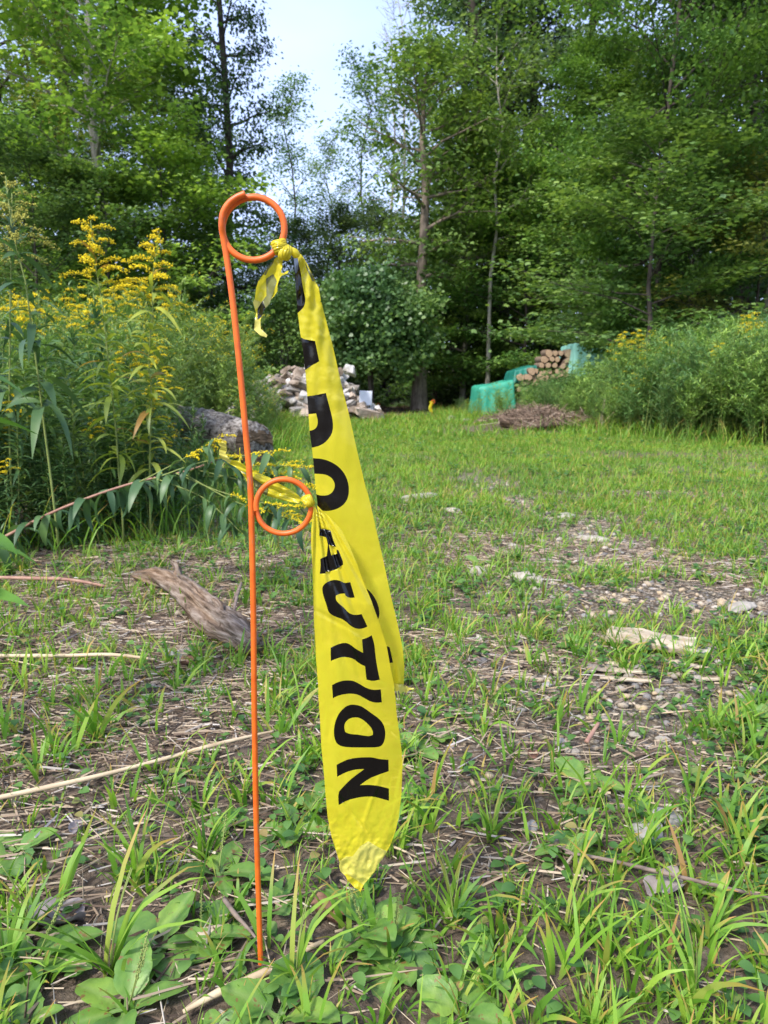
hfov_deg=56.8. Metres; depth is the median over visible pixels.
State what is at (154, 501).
leafy weed
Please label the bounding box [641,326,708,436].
feathery weed
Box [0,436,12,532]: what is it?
goldenrod
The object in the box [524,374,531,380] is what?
firewood log
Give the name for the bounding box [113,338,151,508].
leafy weed
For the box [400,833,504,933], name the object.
crabgrass
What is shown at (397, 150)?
bare tree
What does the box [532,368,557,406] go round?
feathery weed
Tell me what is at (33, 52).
ash tree
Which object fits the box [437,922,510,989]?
plantain
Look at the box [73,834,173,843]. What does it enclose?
twig
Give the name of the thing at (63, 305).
feathery weed
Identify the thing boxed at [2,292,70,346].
feathery weed
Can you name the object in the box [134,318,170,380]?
feathery weed
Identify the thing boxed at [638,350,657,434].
leafy weed
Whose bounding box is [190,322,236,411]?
feathery weed
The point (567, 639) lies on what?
plantain
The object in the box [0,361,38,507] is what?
leafy weed
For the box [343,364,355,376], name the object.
rubble chunk
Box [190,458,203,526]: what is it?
leafy weed
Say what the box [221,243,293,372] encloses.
oak tree
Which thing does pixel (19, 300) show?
feathery weed
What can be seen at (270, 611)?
crabgrass
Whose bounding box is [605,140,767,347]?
maple sapling
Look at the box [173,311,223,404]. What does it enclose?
feathery weed
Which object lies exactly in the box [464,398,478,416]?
feathery weed
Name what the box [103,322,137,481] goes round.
leafy weed
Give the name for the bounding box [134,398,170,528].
goldenrod
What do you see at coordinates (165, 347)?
goldenrod
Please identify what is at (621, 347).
feathery weed
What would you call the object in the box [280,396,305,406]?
rubble chunk
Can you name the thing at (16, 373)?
leafy weed
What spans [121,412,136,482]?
leafy weed
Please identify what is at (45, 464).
leafy weed
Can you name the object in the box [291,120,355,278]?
slender tree
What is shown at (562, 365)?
firewood log
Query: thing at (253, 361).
feathery weed
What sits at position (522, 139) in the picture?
ash tree
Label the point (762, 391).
feathery weed
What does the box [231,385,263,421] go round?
feathery weed
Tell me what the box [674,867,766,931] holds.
crabgrass
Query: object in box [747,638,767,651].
plantain
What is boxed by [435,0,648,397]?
ash tree
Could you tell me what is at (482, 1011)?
plantain
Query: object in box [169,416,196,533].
leafy weed
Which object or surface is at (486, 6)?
ash tree
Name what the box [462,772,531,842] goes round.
crabgrass
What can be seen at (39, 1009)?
plantain
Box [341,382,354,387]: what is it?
rubble chunk
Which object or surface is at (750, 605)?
rock
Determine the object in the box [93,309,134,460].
leafy weed
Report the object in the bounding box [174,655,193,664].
dead leaf
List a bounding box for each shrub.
[214,271,341,378]
[264,289,367,395]
[386,293,482,406]
[463,340,520,401]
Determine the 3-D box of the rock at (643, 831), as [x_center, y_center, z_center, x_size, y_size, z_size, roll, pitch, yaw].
[0.360,0.435,0.970,0.043,0.024,0.053,7,12,34]
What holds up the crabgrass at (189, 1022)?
on the ground at (324, 927)
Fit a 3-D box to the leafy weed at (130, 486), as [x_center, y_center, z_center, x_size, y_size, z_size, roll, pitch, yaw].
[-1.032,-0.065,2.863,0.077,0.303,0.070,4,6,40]
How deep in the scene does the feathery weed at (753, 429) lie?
6.73 m
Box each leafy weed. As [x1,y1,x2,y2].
[0,303,33,492]
[0,312,20,433]
[0,333,24,508]
[0,338,23,523]
[0,339,18,504]
[0,340,39,524]
[0,351,22,513]
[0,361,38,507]
[0,414,26,536]
[0,430,21,535]
[1,351,24,512]
[11,408,50,539]
[19,303,74,528]
[19,314,82,528]
[19,344,37,481]
[20,321,60,476]
[21,393,62,548]
[23,322,65,513]
[24,399,60,549]
[25,405,61,543]
[26,316,66,496]
[26,455,50,549]
[29,313,81,482]
[31,436,62,551]
[34,340,80,499]
[48,437,71,537]
[53,440,83,549]
[54,343,87,483]
[54,351,98,517]
[55,380,92,536]
[55,464,82,541]
[57,328,79,475]
[59,320,102,492]
[60,331,90,488]
[63,474,82,546]
[71,347,103,501]
[73,331,106,509]
[75,317,120,486]
[76,352,124,526]
[77,293,128,498]
[80,379,120,531]
[87,426,119,538]
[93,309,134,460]
[94,388,127,537]
[101,427,124,530]
[102,346,148,520]
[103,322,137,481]
[105,305,132,436]
[106,323,129,448]
[107,351,127,448]
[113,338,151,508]
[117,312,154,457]
[117,349,160,518]
[118,291,145,384]
[118,467,135,533]
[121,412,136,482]
[123,460,132,527]
[127,448,146,538]
[128,391,159,535]
[131,290,160,392]
[135,351,160,466]
[136,458,152,528]
[141,407,159,503]
[145,372,170,467]
[145,444,163,529]
[154,448,169,512]
[155,380,177,472]
[156,467,173,535]
[160,451,174,517]
[161,410,181,516]
[165,288,196,406]
[166,284,199,405]
[167,454,180,518]
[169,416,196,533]
[179,401,203,502]
[183,436,203,518]
[189,440,203,522]
[190,428,207,514]
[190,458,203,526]
[191,413,209,495]
[200,309,214,409]
[211,315,228,411]
[226,345,248,416]
[238,338,256,418]
[240,334,255,419]
[612,348,631,428]
[635,340,656,435]
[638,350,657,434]
[644,365,658,434]
[658,342,675,431]
[661,337,678,433]
[691,341,712,430]
[729,338,751,435]
[742,331,767,441]
[760,334,767,433]
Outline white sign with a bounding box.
[359,391,371,407]
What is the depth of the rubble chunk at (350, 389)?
12.05 m
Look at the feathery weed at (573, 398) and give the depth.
10.10 m
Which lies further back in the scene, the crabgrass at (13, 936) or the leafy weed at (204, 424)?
the leafy weed at (204, 424)
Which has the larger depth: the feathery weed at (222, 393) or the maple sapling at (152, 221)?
the maple sapling at (152, 221)
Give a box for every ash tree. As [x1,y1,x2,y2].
[0,0,101,311]
[0,0,131,312]
[152,0,300,341]
[377,0,581,381]
[395,0,541,403]
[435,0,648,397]
[462,1,591,386]
[631,0,767,319]
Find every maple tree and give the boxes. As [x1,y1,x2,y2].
[0,0,294,320]
[17,0,272,334]
[149,93,241,334]
[387,88,551,408]
[472,22,689,363]
[499,0,767,418]
[546,0,767,321]
[610,0,767,341]
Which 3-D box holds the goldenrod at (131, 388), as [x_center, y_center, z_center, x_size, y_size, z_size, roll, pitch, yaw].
[-0.932,-0.263,2.746,0.178,0.745,0.172,1,13,20]
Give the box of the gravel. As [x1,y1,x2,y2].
[0,479,767,1016]
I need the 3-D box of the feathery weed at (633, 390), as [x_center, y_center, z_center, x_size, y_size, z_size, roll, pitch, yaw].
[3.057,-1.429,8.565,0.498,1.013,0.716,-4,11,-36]
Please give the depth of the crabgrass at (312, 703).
1.29 m
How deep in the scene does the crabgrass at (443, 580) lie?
2.14 m
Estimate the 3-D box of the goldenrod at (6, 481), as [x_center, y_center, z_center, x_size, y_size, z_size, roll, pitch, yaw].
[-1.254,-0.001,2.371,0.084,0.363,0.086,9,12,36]
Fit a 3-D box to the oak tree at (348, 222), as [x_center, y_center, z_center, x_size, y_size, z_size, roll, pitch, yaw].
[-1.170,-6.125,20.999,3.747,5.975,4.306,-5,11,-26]
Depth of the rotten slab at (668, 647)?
1.62 m
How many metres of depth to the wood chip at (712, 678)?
1.44 m
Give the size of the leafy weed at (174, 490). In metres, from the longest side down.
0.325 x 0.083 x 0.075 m
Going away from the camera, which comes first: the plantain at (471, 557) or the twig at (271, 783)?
the twig at (271, 783)
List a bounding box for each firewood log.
[516,374,523,380]
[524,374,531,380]
[526,368,535,374]
[534,363,543,367]
[535,356,548,362]
[541,349,552,357]
[544,363,550,367]
[548,356,554,361]
[550,363,557,368]
[552,356,559,362]
[552,369,559,373]
[553,362,565,369]
[557,357,569,362]
[560,349,570,357]
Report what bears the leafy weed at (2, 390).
on the ground at (324, 927)
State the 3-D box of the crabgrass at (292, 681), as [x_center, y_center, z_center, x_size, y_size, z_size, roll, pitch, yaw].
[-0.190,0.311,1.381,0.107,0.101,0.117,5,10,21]
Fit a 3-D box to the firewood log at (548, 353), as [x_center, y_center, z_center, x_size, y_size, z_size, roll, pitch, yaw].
[3.134,-3.051,13.690,0.137,0.165,0.406,-28,9,4]
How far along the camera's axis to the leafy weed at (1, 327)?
3.89 m
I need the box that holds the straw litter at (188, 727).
[0,489,767,1023]
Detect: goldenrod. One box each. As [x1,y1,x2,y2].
[0,172,90,559]
[0,189,59,548]
[0,237,42,606]
[0,294,51,529]
[0,426,22,525]
[0,433,315,573]
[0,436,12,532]
[0,458,20,552]
[0,474,9,534]
[2,394,36,550]
[12,301,47,432]
[14,289,60,464]
[40,303,67,329]
[58,286,87,353]
[59,215,141,546]
[65,297,105,497]
[74,307,109,338]
[82,417,112,538]
[96,294,111,326]
[97,286,136,351]
[109,228,189,542]
[110,346,163,529]
[114,279,138,340]
[122,277,160,401]
[125,355,173,486]
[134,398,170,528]
[142,334,167,430]
[142,380,166,462]
[145,284,188,415]
[145,389,166,473]
[150,347,174,453]
[156,369,183,499]
[156,434,172,518]
[159,294,186,404]
[160,420,186,510]
[171,426,186,514]
[176,301,199,402]
[213,316,233,414]
[612,331,635,422]
[625,329,643,423]
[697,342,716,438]
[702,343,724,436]
[725,314,752,432]
[739,311,764,426]
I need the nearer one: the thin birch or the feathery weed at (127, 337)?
the feathery weed at (127, 337)
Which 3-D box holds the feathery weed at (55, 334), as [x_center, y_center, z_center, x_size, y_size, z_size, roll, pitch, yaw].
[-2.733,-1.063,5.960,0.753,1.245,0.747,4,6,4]
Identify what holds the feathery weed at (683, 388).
on the ground at (324, 927)
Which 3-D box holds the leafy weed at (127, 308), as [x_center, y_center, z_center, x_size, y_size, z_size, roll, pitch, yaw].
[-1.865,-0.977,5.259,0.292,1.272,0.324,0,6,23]
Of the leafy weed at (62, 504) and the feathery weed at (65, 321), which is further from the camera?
the feathery weed at (65, 321)
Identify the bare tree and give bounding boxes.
[335,22,439,388]
[346,0,433,391]
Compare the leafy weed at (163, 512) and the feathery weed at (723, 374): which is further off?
the feathery weed at (723, 374)
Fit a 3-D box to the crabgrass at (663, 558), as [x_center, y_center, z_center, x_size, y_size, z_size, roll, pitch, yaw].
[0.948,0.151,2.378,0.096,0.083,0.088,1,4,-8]
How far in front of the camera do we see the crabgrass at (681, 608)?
1.87 m
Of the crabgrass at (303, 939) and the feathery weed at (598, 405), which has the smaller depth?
the crabgrass at (303, 939)
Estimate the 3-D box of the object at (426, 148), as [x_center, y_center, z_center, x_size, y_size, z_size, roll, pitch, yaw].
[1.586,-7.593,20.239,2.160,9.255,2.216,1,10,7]
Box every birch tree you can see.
[610,0,762,340]
[640,8,767,421]
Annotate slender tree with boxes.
[249,65,331,293]
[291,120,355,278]
[321,40,416,267]
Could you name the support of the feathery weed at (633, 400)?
on the ground at (324, 927)
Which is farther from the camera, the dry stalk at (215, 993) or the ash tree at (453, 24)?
the ash tree at (453, 24)
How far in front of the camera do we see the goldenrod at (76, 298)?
5.54 m
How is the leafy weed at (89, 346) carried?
on the ground at (324, 927)
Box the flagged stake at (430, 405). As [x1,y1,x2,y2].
[428,400,434,412]
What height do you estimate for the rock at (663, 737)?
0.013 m
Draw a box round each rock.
[162,647,190,658]
[401,493,438,501]
[441,507,462,513]
[469,566,489,576]
[511,571,542,583]
[527,820,541,836]
[542,682,552,687]
[555,738,567,747]
[557,512,575,519]
[564,747,579,755]
[575,535,610,542]
[575,715,584,721]
[628,731,640,738]
[632,819,663,840]
[643,865,687,896]
[651,807,682,827]
[655,736,670,743]
[656,695,663,700]
[693,675,702,682]
[726,601,757,613]
[749,687,760,694]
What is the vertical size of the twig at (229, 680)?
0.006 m
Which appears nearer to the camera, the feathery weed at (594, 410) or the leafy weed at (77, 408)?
the leafy weed at (77, 408)
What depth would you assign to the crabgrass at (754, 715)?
1.27 m
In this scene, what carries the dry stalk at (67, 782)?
on the straw litter at (188, 727)
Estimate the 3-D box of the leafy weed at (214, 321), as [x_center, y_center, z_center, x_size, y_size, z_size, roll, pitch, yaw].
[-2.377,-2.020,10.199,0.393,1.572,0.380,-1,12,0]
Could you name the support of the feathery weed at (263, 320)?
on the ground at (324, 927)
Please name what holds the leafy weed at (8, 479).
on the ground at (324, 927)
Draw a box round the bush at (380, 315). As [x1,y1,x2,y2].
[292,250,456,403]
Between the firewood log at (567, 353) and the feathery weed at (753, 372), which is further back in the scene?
the firewood log at (567, 353)
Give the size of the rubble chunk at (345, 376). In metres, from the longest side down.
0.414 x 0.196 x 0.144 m
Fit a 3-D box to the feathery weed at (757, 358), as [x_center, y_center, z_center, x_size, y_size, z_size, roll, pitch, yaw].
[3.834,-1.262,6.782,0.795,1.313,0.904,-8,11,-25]
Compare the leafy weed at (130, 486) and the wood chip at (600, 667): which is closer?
the wood chip at (600, 667)
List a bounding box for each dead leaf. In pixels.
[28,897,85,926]
[68,817,88,833]
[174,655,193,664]
[308,892,342,923]
[528,748,537,758]
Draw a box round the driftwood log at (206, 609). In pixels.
[132,560,267,656]
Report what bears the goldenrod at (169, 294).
on the ground at (324, 927)
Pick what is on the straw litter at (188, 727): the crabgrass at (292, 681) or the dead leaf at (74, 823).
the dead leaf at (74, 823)
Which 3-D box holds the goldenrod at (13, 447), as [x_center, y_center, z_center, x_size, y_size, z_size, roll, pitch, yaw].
[-1.263,-0.123,2.452,0.147,0.584,0.154,-2,15,-35]
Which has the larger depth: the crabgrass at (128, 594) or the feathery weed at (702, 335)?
the feathery weed at (702, 335)
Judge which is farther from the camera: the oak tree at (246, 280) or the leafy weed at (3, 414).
the oak tree at (246, 280)
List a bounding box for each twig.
[0,576,104,586]
[0,617,26,630]
[0,657,41,666]
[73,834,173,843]
[151,823,204,853]
[204,677,262,682]
[222,897,256,940]
[233,582,242,609]
[241,779,293,794]
[393,845,416,857]
[414,755,444,780]
[538,682,594,690]
[555,844,586,881]
[565,851,767,899]
[578,719,626,723]
[584,722,599,743]
[651,710,702,713]
[659,752,695,760]
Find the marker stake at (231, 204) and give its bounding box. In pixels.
[218,191,312,964]
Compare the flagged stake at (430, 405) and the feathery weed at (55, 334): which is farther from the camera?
the flagged stake at (430, 405)
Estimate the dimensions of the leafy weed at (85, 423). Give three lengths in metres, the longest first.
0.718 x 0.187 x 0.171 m
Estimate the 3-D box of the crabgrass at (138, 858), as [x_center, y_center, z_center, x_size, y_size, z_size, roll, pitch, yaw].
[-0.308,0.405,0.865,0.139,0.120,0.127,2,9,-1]
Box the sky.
[0,0,762,342]
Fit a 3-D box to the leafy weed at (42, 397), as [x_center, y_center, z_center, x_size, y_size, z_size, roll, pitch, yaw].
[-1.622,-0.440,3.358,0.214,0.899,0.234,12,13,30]
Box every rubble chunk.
[269,376,286,385]
[272,382,282,391]
[278,388,292,395]
[279,371,290,378]
[280,365,290,373]
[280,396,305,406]
[282,378,289,388]
[284,387,301,394]
[289,380,301,388]
[289,397,296,403]
[289,406,305,416]
[292,367,301,380]
[294,408,308,419]
[298,389,307,403]
[299,378,306,389]
[338,367,343,376]
[341,373,348,379]
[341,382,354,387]
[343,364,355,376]
[343,386,355,393]
[346,399,356,406]
[348,392,356,399]
[348,406,358,415]
[350,385,359,394]
[353,406,380,419]
[357,401,367,408]
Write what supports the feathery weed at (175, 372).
on the ground at (324, 927)
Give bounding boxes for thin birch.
[418,0,576,383]
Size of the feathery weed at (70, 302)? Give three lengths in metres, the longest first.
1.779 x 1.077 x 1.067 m
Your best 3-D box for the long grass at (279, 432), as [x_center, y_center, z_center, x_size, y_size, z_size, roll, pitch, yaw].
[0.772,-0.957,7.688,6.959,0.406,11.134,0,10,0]
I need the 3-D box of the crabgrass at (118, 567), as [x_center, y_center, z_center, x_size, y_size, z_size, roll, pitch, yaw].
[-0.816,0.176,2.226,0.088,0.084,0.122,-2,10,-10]
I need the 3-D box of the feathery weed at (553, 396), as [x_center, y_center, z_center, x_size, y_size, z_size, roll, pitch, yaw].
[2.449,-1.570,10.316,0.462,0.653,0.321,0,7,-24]
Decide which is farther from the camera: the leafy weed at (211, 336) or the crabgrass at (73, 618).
the leafy weed at (211, 336)
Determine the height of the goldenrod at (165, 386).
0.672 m
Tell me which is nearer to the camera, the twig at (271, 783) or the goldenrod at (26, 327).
the twig at (271, 783)
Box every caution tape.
[218,441,402,891]
[253,238,413,693]
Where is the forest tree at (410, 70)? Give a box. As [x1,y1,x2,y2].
[311,8,550,410]
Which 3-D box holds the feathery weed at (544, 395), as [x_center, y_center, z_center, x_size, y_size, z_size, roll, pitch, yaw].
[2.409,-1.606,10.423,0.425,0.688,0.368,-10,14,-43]
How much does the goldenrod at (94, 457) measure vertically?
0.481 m
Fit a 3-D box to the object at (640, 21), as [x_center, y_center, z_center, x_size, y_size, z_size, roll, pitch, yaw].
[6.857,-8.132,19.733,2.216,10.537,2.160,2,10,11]
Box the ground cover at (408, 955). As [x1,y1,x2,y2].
[0,427,767,1023]
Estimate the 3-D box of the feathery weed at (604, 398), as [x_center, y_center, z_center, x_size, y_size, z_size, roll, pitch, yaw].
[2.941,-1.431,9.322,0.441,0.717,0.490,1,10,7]
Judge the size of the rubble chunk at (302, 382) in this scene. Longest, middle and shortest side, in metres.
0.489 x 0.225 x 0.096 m
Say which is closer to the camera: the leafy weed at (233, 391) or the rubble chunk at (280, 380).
the leafy weed at (233, 391)
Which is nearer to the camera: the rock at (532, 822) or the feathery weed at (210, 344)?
the rock at (532, 822)
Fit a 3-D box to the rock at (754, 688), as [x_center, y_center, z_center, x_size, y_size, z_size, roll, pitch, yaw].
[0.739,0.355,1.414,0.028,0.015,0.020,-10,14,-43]
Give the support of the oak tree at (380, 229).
on the ground at (324, 927)
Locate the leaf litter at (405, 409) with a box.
[188,395,597,411]
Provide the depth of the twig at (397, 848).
0.92 m
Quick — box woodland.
[1,145,767,406]
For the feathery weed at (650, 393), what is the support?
on the ground at (324, 927)
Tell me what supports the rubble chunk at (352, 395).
on the rubble chunk
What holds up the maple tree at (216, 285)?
on the ground at (324, 927)
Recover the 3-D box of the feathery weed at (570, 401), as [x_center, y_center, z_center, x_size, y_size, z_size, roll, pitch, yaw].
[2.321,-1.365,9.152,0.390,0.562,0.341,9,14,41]
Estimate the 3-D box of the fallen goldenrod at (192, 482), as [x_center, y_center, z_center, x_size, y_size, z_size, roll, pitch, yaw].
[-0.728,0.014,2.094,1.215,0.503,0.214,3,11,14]
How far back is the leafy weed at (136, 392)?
2.84 m
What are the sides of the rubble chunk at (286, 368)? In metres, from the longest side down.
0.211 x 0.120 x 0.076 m
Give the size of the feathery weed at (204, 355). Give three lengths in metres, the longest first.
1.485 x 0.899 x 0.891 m
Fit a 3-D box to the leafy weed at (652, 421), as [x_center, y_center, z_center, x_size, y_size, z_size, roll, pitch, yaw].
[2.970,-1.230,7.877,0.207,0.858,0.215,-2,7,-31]
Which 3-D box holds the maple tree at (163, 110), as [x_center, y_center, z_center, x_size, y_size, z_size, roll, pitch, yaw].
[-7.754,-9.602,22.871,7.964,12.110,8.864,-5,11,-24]
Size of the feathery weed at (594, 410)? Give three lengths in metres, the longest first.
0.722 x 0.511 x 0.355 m
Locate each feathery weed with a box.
[0,287,73,436]
[1,291,42,315]
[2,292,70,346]
[11,278,79,336]
[16,271,127,425]
[26,289,72,324]
[30,312,80,455]
[38,295,98,324]
[49,296,144,390]
[53,310,81,439]
[56,312,123,477]
[59,296,146,361]
[61,311,146,436]
[68,307,158,422]
[68,323,161,439]
[79,283,171,388]
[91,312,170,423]
[100,291,136,325]
[132,300,199,397]
[133,271,229,407]
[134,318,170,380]
[135,311,216,450]
[142,314,217,429]
[148,294,236,408]
[165,318,227,407]
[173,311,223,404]
[174,303,234,409]
[184,304,235,411]
[185,300,264,408]
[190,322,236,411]
[192,324,266,415]
[207,326,269,411]
[213,314,272,413]
[217,336,264,412]
[220,311,263,415]
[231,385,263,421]
[247,364,276,422]
[248,367,262,415]
[249,370,269,415]
[253,391,274,430]
[254,372,285,421]
[256,386,282,428]
[270,393,287,416]
[271,386,283,411]
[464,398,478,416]
[474,391,485,413]
[484,389,507,414]
[487,383,513,413]
[504,389,516,411]
[514,373,548,405]
[518,378,537,405]
[518,382,537,403]
[519,386,538,406]
[529,388,544,405]
[530,378,556,403]
[531,379,561,405]
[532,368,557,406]
[542,382,561,409]
[544,366,570,406]
[551,385,578,411]
[559,389,580,410]
[560,380,584,411]
[561,358,600,414]
[566,359,609,427]
[569,355,610,424]
[579,379,616,428]
[585,385,606,425]
[589,372,615,425]
[592,376,613,424]
[593,342,643,424]
[594,340,644,424]
[594,346,633,423]
[595,377,630,432]
[598,347,639,425]
[601,326,657,415]
[601,335,649,431]
[601,353,627,426]
[605,354,667,432]
[612,366,649,431]
[615,351,646,430]
[617,335,687,425]
[622,341,681,434]
[625,335,668,428]
[637,330,683,420]
[640,363,690,438]
[640,364,693,436]
[641,322,710,427]
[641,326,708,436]
[642,330,719,433]
[642,332,701,426]
[642,338,684,428]
[643,324,713,418]
[646,351,704,433]
[653,350,726,437]
[656,331,711,433]
[660,365,716,439]
[668,324,718,435]
[670,324,759,436]
[670,327,713,427]
[672,333,730,433]
[679,334,731,433]
[681,314,739,429]
[681,322,763,437]
[685,313,767,429]
[687,353,732,439]
[690,328,765,435]
[693,310,759,440]
[697,324,767,440]
[698,343,753,437]
[704,346,739,436]
[708,306,767,443]
[714,315,760,438]
[718,312,767,436]
[720,353,761,438]
[723,365,767,443]
[729,337,767,442]
[732,353,767,439]
[738,312,767,438]
[739,323,767,438]
[740,321,767,404]
[752,317,767,390]
[759,345,767,406]
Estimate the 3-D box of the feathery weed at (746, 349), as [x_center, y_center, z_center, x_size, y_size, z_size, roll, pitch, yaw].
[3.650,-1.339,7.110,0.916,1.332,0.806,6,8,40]
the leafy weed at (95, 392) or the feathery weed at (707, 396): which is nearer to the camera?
the leafy weed at (95, 392)
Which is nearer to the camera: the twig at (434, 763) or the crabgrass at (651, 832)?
the crabgrass at (651, 832)
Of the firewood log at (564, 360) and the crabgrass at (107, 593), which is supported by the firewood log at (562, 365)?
the firewood log at (564, 360)
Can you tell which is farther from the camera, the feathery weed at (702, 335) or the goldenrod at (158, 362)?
the feathery weed at (702, 335)
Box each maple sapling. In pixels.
[0,111,155,335]
[0,149,227,323]
[10,85,292,367]
[121,202,301,372]
[374,204,577,401]
[403,136,619,385]
[461,92,767,423]
[473,139,704,412]
[571,166,767,418]
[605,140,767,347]
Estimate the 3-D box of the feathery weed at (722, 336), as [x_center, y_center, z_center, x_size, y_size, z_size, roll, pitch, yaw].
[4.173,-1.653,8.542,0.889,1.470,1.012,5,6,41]
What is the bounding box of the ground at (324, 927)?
[0,383,767,1023]
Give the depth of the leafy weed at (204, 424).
3.27 m
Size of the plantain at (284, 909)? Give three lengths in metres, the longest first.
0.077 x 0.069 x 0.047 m
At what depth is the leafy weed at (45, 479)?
2.47 m
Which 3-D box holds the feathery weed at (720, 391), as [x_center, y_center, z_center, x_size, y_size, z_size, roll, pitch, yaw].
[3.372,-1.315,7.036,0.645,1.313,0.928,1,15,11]
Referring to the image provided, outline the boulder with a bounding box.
[165,405,273,463]
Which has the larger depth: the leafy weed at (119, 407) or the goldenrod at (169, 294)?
the goldenrod at (169, 294)
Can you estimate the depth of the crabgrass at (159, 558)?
2.33 m
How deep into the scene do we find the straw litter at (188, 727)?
1.26 m
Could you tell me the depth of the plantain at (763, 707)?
1.30 m
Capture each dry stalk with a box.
[0,653,154,660]
[0,730,273,799]
[182,939,324,1013]
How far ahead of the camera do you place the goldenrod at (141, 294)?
5.31 m
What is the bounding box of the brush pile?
[468,399,603,430]
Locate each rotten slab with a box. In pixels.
[605,625,696,652]
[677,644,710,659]
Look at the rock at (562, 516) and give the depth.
3.20 m
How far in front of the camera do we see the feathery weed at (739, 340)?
8.20 m
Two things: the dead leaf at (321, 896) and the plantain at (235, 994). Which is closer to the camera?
the plantain at (235, 994)
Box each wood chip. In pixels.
[197,923,228,934]
[587,663,616,672]
[592,657,618,666]
[599,676,651,683]
[613,668,646,673]
[676,661,702,668]
[702,677,719,680]
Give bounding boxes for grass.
[0,402,767,560]
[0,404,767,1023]
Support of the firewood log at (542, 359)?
on the firewood log at (539, 365)
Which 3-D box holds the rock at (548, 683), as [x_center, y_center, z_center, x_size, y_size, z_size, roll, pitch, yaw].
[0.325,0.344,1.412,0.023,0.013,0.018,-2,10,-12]
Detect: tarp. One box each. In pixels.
[468,380,515,413]
[504,365,538,382]
[559,343,606,376]
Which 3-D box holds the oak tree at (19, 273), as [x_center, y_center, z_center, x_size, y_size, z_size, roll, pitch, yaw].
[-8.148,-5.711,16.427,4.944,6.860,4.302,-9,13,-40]
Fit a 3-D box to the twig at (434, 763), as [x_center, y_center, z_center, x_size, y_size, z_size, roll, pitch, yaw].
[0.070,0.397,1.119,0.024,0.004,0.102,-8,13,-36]
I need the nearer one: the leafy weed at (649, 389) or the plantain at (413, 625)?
the plantain at (413, 625)
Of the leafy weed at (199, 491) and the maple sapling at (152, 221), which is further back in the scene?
the maple sapling at (152, 221)
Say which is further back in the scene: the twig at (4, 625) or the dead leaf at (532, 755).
the twig at (4, 625)
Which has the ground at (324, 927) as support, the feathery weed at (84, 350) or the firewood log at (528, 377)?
the feathery weed at (84, 350)
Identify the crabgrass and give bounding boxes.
[0,807,212,980]
[0,853,79,953]
[0,864,54,967]
[40,671,143,739]
[45,593,74,611]
[64,608,84,623]
[89,529,109,543]
[89,792,188,891]
[100,583,121,598]
[112,556,128,576]
[116,579,142,595]
[143,547,173,566]
[143,795,245,876]
[144,526,168,541]
[160,534,192,554]
[163,999,224,1023]
[176,633,224,668]
[184,636,210,655]
[191,856,372,992]
[260,673,304,716]
[262,601,275,616]
[263,651,312,691]
[297,688,318,716]
[395,688,416,710]
[400,585,447,614]
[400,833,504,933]
[404,750,434,774]
[436,569,453,588]
[447,918,515,981]
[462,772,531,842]
[488,830,636,937]
[517,584,531,599]
[521,619,554,644]
[558,958,633,1023]
[578,615,597,634]
[578,979,645,1023]
[590,807,671,872]
[634,884,764,1012]
[644,852,767,947]
[648,769,676,791]
[658,549,683,564]
[668,592,697,613]
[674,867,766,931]
[694,699,730,727]
[739,700,766,725]
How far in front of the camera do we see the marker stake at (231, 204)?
0.66 m
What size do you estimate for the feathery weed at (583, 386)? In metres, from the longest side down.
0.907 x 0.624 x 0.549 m
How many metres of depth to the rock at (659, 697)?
1.37 m
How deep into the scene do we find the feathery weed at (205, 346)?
8.49 m
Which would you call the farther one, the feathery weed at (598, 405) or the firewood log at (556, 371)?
the firewood log at (556, 371)
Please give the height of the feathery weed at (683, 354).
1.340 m
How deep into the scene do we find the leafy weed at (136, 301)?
6.99 m
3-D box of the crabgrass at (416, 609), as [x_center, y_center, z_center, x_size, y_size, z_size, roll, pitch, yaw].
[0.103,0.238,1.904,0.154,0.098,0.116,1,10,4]
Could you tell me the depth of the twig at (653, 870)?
0.86 m
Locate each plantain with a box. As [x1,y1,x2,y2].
[0,827,57,876]
[0,897,103,1005]
[0,991,63,1023]
[63,929,187,1023]
[78,568,100,578]
[111,891,212,980]
[167,885,250,955]
[178,812,270,896]
[197,900,244,952]
[198,1007,239,1023]
[204,807,262,828]
[220,951,339,1023]
[247,873,302,916]
[259,819,281,843]
[271,796,327,847]
[278,780,326,808]
[325,886,420,971]
[357,892,439,1001]
[400,732,443,759]
[401,612,428,630]
[401,783,436,819]
[417,724,456,743]
[417,967,510,1023]
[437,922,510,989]
[453,704,467,712]
[465,555,491,564]
[534,821,602,871]
[544,610,562,617]
[555,756,624,796]
[558,633,591,651]
[621,792,664,821]
[681,869,742,900]
[728,700,767,723]
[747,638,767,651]
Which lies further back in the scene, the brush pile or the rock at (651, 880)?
the brush pile
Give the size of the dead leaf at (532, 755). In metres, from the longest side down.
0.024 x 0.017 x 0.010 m
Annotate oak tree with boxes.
[0,97,136,321]
[0,147,157,328]
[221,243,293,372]
[235,211,337,373]
[281,194,388,385]
[315,199,415,395]
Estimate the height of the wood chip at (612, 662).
0.010 m
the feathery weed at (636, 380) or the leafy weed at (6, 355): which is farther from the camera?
the feathery weed at (636, 380)
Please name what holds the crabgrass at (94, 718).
on the ground at (324, 927)

